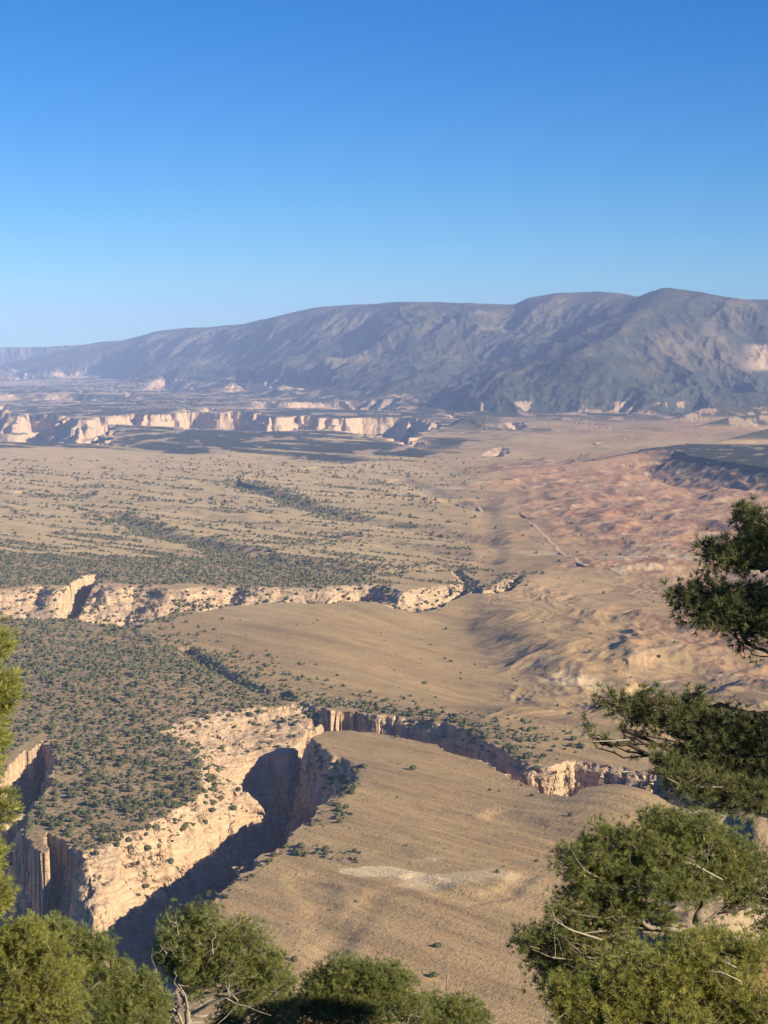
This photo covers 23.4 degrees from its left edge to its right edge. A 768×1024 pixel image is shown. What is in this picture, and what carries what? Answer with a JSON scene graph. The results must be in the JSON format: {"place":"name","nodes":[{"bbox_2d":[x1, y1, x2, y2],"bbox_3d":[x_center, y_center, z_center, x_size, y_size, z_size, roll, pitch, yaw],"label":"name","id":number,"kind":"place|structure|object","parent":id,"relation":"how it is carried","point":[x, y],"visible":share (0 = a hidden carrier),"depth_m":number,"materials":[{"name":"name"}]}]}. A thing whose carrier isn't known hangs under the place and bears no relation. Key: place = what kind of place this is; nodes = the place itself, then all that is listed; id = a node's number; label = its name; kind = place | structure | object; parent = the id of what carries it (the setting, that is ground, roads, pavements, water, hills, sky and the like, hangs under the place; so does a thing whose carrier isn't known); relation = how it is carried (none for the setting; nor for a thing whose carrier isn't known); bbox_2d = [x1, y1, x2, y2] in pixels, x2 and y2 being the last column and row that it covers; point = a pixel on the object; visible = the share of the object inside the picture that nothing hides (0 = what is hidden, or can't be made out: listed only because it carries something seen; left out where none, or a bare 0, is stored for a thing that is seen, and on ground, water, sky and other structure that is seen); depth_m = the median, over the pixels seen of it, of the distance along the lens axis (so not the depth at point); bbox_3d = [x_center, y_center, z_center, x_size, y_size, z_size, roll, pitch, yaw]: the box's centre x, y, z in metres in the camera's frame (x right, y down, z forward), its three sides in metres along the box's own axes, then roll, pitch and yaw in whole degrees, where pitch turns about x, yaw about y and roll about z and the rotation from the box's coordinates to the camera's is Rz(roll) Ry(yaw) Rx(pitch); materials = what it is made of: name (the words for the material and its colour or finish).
{"place":"outdoors","nodes":[
{"label":"outdoors","id":0,"kind":"place"},
{"bbox_2d":[0,366,767,1023],"bbox_3d":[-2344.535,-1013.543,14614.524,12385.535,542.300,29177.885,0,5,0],"label":"terrain","id":1,"kind":"structure","parent":0,"point":[460,828],"depth_m":2515.92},
{"bbox_2d":[38,795,44,800],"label":"juniper tree","id":2,"kind":"object","parent":1,"relation":"on","point":[41,798],"visible":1,"depth_m":1633.03,"materials":[{"name":"green plant"}]},
{"bbox_2d":[48,820,56,825],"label":"juniper tree","id":3,"kind":"object","parent":1,"relation":"on","point":[52,823],"visible":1,"depth_m":1542.45,"materials":[{"name":"green plant"}]},
{"bbox_2d":[48,825,56,830],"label":"juniper tree","id":4,"kind":"object","parent":1,"relation":"on","point":[51,828],"visible":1,"depth_m":1530.47,"materials":[{"name":"green plant"}]},
{"bbox_2d":[56,820,63,825],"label":"juniper tree","id":5,"kind":"object","parent":1,"relation":"on","point":[60,823],"visible":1,"depth_m":1541.43,"materials":[{"name":"green plant"}]},
{"bbox_2d":[59,761,66,765],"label":"juniper tree","id":6,"kind":"object","parent":1,"relation":"on","point":[62,763],"visible":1,"depth_m":1757.90,"materials":[{"name":"green plant"}]},
{"bbox_2d":[63,827,71,832],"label":"juniper tree","id":7,"kind":"object","parent":1,"relation":"on","point":[67,829],"visible":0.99,"depth_m":1525.00,"materials":[{"name":"green plant"}]},
{"bbox_2d":[66,831,72,836],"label":"juniper tree","id":8,"kind":"object","parent":1,"relation":"on","point":[69,834],"visible":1,"depth_m":1510.03,"materials":[{"name":"green plant"}]},
{"bbox_2d":[68,816,76,821],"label":"juniper tree","id":9,"kind":"object","parent":1,"relation":"on","point":[72,819],"visible":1,"depth_m":1554.40,"materials":[{"name":"green plant"}]},
{"bbox_2d":[70,838,76,843],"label":"juniper tree","id":10,"kind":"object","parent":1,"relation":"on","point":[73,840],"visible":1,"depth_m":1487.73,"materials":[{"name":"green plant"}]},
{"bbox_2d":[75,807,82,813],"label":"juniper tree","id":11,"kind":"object","parent":1,"relation":"on","point":[79,809],"visible":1,"depth_m":1588.76,"materials":[{"name":"green plant"}]},
{"bbox_2d":[86,809,93,813],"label":"juniper tree","id":12,"kind":"object","parent":1,"relation":"on","point":[90,811],"visible":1,"depth_m":1585.19,"materials":[{"name":"green plant"}]},
{"bbox_2d":[92,850,99,855],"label":"juniper tree","id":13,"kind":"object","parent":1,"relation":"on","point":[95,852],"visible":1,"depth_m":1463.60,"materials":[{"name":"green plant"}]},
{"bbox_2d":[106,826,112,832],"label":"juniper tree","id":14,"kind":"object","parent":1,"relation":"on","point":[109,829],"visible":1,"depth_m":1523.48,"materials":[{"name":"green plant"}]},
{"bbox_2d":[112,710,119,715],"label":"juniper tree","id":15,"kind":"object","parent":1,"relation":"on","point":[116,713],"visible":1,"depth_m":1992.90,"materials":[{"name":"green plant"}]},
{"bbox_2d":[123,798,131,803],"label":"juniper tree","id":16,"kind":"object","parent":1,"relation":"on","point":[127,800],"visible":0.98,"depth_m":1615.64,"materials":[{"name":"green plant"}]},
{"bbox_2d":[125,786,133,791],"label":"juniper tree","id":17,"kind":"object","parent":1,"relation":"on","point":[129,789],"visible":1,"depth_m":1660.43,"materials":[{"name":"green plant"}]},
{"bbox_2d":[127,771,133,776],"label":"juniper tree","id":18,"kind":"object","parent":1,"relation":"on","point":[130,773],"visible":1,"depth_m":1718.97,"materials":[{"name":"green plant"}]},
{"bbox_2d":[131,824,138,830],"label":"juniper tree","id":19,"kind":"object","parent":1,"relation":"on","point":[134,827],"visible":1,"depth_m":1530.40,"materials":[{"name":"green plant"}]},
{"bbox_2d":[141,811,147,816],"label":"juniper tree","id":20,"kind":"object","parent":1,"relation":"on","point":[145,814],"visible":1,"depth_m":1564.64,"materials":[{"name":"green plant"}]},
{"bbox_2d":[145,845,151,850],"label":"juniper tree","id":21,"kind":"object","parent":1,"relation":"on","point":[147,847],"visible":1,"depth_m":1527.94,"materials":[{"name":"green plant"}]},
{"bbox_2d":[155,801,162,806],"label":"juniper tree","id":22,"kind":"object","parent":1,"relation":"on","point":[160,803],"visible":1,"depth_m":1603.80,"materials":[{"name":"green plant"}]},
{"bbox_2d":[167,858,174,864],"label":"juniper tree","id":23,"kind":"object","parent":1,"relation":"on","point":[170,860],"visible":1,"depth_m":1544.26,"materials":[{"name":"green plant"}]},
{"bbox_2d":[170,775,176,780],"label":"juniper tree","id":24,"kind":"object","parent":1,"relation":"on","point":[173,778],"visible":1,"depth_m":1705.89,"materials":[{"name":"green plant"}]},
{"bbox_2d":[180,825,185,830],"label":"juniper tree","id":25,"kind":"object","parent":1,"relation":"on","point":[183,828],"visible":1,"depth_m":1584.37,"materials":[{"name":"green plant"}]},
{"bbox_2d":[182,781,189,785],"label":"juniper tree","id":26,"kind":"object","parent":1,"relation":"on","point":[184,783],"visible":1,"depth_m":1686.86,"materials":[{"name":"green plant"}]},
{"bbox_2d":[205,776,212,782],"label":"juniper tree","id":27,"kind":"object","parent":1,"relation":"on","point":[208,779],"visible":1,"depth_m":1714.85,"materials":[{"name":"green plant"}]},
{"bbox_2d":[220,893,228,898],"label":"juniper tree","id":28,"kind":"object","parent":1,"relation":"on","point":[224,896],"visible":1,"depth_m":1339.22,"materials":[{"name":"green plant"}]},
{"bbox_2d":[270,852,277,856],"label":"juniper tree","id":29,"kind":"object","parent":1,"relation":"on","point":[273,854],"visible":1,"depth_m":1445.22,"materials":[{"name":"green plant"}]},
{"bbox_2d":[296,849,302,855],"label":"juniper tree","id":30,"kind":"object","parent":1,"relation":"on","point":[298,852],"visible":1,"depth_m":1456.79,"materials":[{"name":"green plant"}]},
{"bbox_2d":[296,842,304,847],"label":"juniper tree","id":31,"kind":"object","parent":1,"relation":"on","point":[300,845],"visible":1,"depth_m":1475.82,"materials":[{"name":"green plant"}]},
{"bbox_2d":[322,845,328,850],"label":"juniper tree","id":32,"kind":"object","parent":1,"relation":"on","point":[325,848],"visible":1,"depth_m":1466.96,"materials":[{"name":"green plant"}]},
{"bbox_2d":[333,802,341,806],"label":"juniper tree","id":33,"kind":"object","parent":1,"relation":"on","point":[337,804],"visible":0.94,"depth_m":1607.39,"materials":[{"name":"green plant"}]},
{"bbox_2d":[0,443,761,961],"bbox_3d":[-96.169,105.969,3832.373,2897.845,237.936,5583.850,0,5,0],"label":"juniper woodland","id":34,"kind":"object","parent":1,"relation":"on","point":[102,647],"visible":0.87,"depth_m":2621.18,"materials":[{"name":"green plant"}]},
{"bbox_2d":[429,971,438,977],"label":"juniper tree","id":35,"kind":"object","parent":1,"relation":"on","point":[433,974],"visible":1,"depth_m":1179.43,"materials":[{"name":"green plant"}]},
{"bbox_2d":[432,942,441,947],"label":"juniper tree","id":36,"kind":"object","parent":1,"relation":"on","point":[437,944],"visible":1,"depth_m":1229.11,"materials":[{"name":"green plant"}]},
{"bbox_2d":[0,288,767,404],"bbox_3d":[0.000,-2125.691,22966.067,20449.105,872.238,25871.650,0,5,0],"label":"mountains","id":37,"kind":"structure","parent":0,"point":[667,343],"depth_m":14755.81,"materials":[{"name":"grey stone"}]},
{"bbox_2d":[0,0,767,346],"label":"sky","id":38,"kind":"structure","parent":0,"point":[165,164],"materials":[{"name":"blue"}]},
{"bbox_2d":[528,522,588,565],"bbox_3d":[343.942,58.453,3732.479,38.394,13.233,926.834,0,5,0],"label":"dirt road","id":39,"kind":"structure","parent":0,"point":[557,549],"depth_m":3635.39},
{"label":"hillside","id":40,"kind":"structure","parent":0,"visible":0},
{"bbox_2d":[0,613,32,921],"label":"pinyon pine","id":41,"kind":"object","parent":40,"relation":"on","point":[10,687],"visible":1,"depth_m":12.12,"materials":[{"name":"green plant"}]},
{"bbox_2d":[0,908,95,1023],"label":"pinyon pine","id":42,"kind":"object","parent":40,"relation":"on","point":[43,971],"visible":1,"depth_m":20.20,"materials":[{"name":"green plant"}]},
{"bbox_2d":[42,910,182,1023],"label":"pinyon pine","id":43,"kind":"object","parent":40,"relation":"on","point":[120,993],"visible":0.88,"depth_m":23.48,"materials":[{"name":"green plant"}]},
{"bbox_2d":[150,890,309,1023],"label":"juniper","id":44,"kind":"object","parent":40,"relation":"on","point":[190,941],"visible":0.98,"depth_m":29.61,"materials":[{"name":"green plant"}]},
{"bbox_2d":[279,947,433,1023],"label":"juniper","id":45,"kind":"object","parent":40,"relation":"on","point":[384,986],"visible":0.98,"depth_m":30.60,"materials":[{"name":"green plant"}]},
{"bbox_2d":[444,957,453,998],"bbox_3d":[1.122,9.783,32.602,0.194,3.980,0.100,-2,6,-21],"label":"dead snag","id":46,"kind":"object","parent":40,"relation":"on","point":[447,977],"visible":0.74,"depth_m":32.45,"materials":[{"name":"grey wood"}]},
{"bbox_2d":[415,981,496,1023],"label":"juniper","id":47,"kind":"object","parent":40,"relation":"on","point":[456,1011],"visible":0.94,"depth_m":31.75,"materials":[{"name":"green plant"}]},
{"bbox_2d":[505,796,767,1022],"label":"pinyon pine","id":48,"kind":"object","parent":40,"relation":"on","point":[633,861],"visible":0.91,"depth_m":17.46,"materials":[{"name":"green plant"}]},
{"bbox_2d":[536,917,767,1023],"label":"pinyon pine","id":49,"kind":"object","parent":40,"relation":"on","point":[691,983],"visible":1,"depth_m":15.71,"materials":[{"name":"green plant"}]},
{"bbox_2d":[573,493,767,828],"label":"pinyon pine","id":50,"kind":"object","parent":40,"relation":"on","point":[731,763],"visible":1,"depth_m":12.73,"materials":[{"name":"green plant"}]},
{"bbox_2d":[663,808,730,870],"bbox_3d":[6.751,6.800,37.802,2.010,1.288,1.908,0,5,0],"label":"rock outcrop","id":51,"kind":"object","parent":40,"relation":"on","point":[721,819],"visible":0.02,"depth_m":37.83,"materials":[{"name":"grey stone"}]},
{"bbox_2d":[634,891,767,1007],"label":"boulder","id":52,"kind":"object","parent":40,"relation":"on","point":[687,917],"visible":0.07,"depth_m":25.02,"materials":[{"name":"stone"}]},
{"bbox_2d":[719,812,767,893],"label":"boulder","id":53,"kind":"object","parent":40,"relation":"on","point":[760,834],"visible":0.3,"depth_m":31.52,"materials":[{"name":"stone"}]},
{"bbox_2d":[737,955,767,1020],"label":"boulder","id":54,"kind":"object","parent":40,"relation":"on","point":[760,978],"depth_m":21.07,"materials":[{"name":"beige stone"}]}
]}

